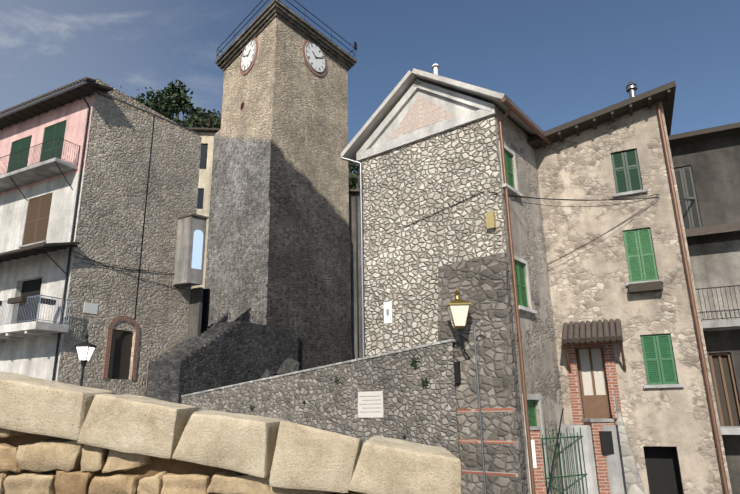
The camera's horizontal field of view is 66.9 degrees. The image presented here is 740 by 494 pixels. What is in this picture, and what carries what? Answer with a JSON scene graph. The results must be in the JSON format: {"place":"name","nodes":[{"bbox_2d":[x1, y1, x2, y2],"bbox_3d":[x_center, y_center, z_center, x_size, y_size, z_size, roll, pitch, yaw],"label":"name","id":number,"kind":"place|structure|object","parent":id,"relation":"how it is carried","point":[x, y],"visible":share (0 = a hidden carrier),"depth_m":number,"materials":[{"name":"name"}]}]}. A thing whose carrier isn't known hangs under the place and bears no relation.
{"place":"outdoors","nodes":[
{"label":"outdoors","id":0,"kind":"place"},
{"bbox_2d":[75,330,96,385],"bbox_3d":[-7.795,3.410,15.195,0.403,2.364,0.403,-1,-16,1],"label":"street lamp post","id":1,"kind":"object","parent":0,"point":[85,350],"visible":0.83,"depth_m":15.21,"materials":[{"name":"white glass"}]},
{"bbox_2d":[0,77,189,380],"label":"house","id":2,"kind":"structure","parent":0,"point":[43,143],"depth_m":24.89,"materials":[{"name":"stone"}]},
{"bbox_2d":[174,118,466,493],"bbox_3d":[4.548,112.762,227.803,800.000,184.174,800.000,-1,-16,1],"label":"ground","id":3,"kind":"structure","parent":0,"point":[357,188],"depth_m":81.34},
{"bbox_2d":[57,78,203,396],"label":"stone wall","id":4,"kind":"structure","parent":3,"relation":"on","point":[109,230],"depth_m":26.17,"materials":[{"name":"grey stone"}]},
{"bbox_2d":[173,213,209,339],"bbox_3d":[-9.818,5.233,28.666,2.539,13.268,4.344,2,-16,-11],"label":"bay window","id":5,"kind":"structure","parent":4,"relation":"attached to","point":[190,252],"depth_m":28.47,"materials":[{"name":"grey paint"}]},
{"bbox_2d":[186,127,220,288],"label":"cream house","id":6,"kind":"structure","parent":3,"relation":"on","point":[205,177],"depth_m":41.82,"materials":[{"name":"paint"}]},
{"bbox_2d":[146,321,298,403],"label":"alley steps","id":7,"kind":"structure","parent":3,"relation":"on","point":[216,355],"depth_m":27.53,"materials":[{"name":"stone"}]},
{"bbox_2d":[0,371,461,493],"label":"wall","id":8,"kind":"structure","parent":3,"relation":"on","point":[56,437],"depth_m":4.69,"materials":[{"name":"stone"}]},
{"bbox_2d":[119,80,359,189],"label":"hill trees","id":9,"kind":"object","parent":3,"relation":"on","point":[172,96],"visible":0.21,"depth_m":80.22,"materials":[{"name":"green plant"}]},
{"bbox_2d":[261,358,299,378],"bbox_3d":[-7.992,8.433,34.606,5.277,6.925,11.616,13,-21,-41],"label":"rock","id":10,"kind":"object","parent":3,"relation":"on","point":[289,365],"visible":0.04,"depth_m":31.01,"materials":[{"name":"stone"}]},
{"bbox_2d":[205,0,356,369],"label":"clock tower","id":11,"kind":"structure","parent":3,"relation":"on","point":[278,249],"depth_m":37.51,"materials":[{"name":"stone"}]},
{"bbox_2d":[181,339,458,457],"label":"terrace wall","id":12,"kind":"structure","parent":3,"relation":"on","point":[386,394],"depth_m":15.39,"materials":[{"name":"stone"}]},
{"bbox_2d":[250,356,429,409],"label":"wall weeds","id":13,"kind":"object","parent":12,"relation":"attached to","point":[414,362],"depth_m":14.52,"materials":[{"name":"green plant"}]},
{"bbox_2d":[349,189,361,358],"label":"house","id":14,"kind":"structure","parent":3,"relation":"on","point":[355,255],"depth_m":40.28,"materials":[{"name":"paint"}]},
{"bbox_2d":[340,63,564,493],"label":"house","id":15,"kind":"structure","parent":3,"relation":"on","point":[451,247],"depth_m":15.31,"materials":[{"name":"stone"}]},
{"bbox_2d":[541,408,587,493],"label":"garden gate","id":16,"kind":"structure","parent":3,"relation":"on","point":[557,437],"depth_m":13.73,"materials":[{"name":"green metal"}]},
{"bbox_2d":[530,418,616,493],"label":"gate posts","id":17,"kind":"object","parent":3,"relation":"on","point":[602,442],"visible":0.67,"depth_m":13.86,"materials":[{"name":"brick"}]},
{"bbox_2d":[527,81,731,493],"bbox_3d":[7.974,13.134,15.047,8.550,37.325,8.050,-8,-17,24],"label":"house","id":18,"kind":"structure","parent":3,"relation":"on","point":[632,356],"depth_m":15.30,"materials":[{"name":"paint"}]},
{"bbox_2d":[668,122,739,493],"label":"neighbour house","id":19,"kind":"structure","parent":3,"relation":"on","point":[706,163],"depth_m":16.96,"materials":[{"name":"paint"}]},
{"bbox_2d":[492,192,694,206],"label":"cables","id":20,"kind":"object","parent":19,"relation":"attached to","point":[587,200],"visible":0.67,"depth_m":15.03,"materials":[{"name":"grey metal"}]},
{"bbox_2d":[0,0,739,171],"label":"sky","id":21,"kind":"structure","parent":0,"point":[560,62],"materials":[{"name":"blue"}]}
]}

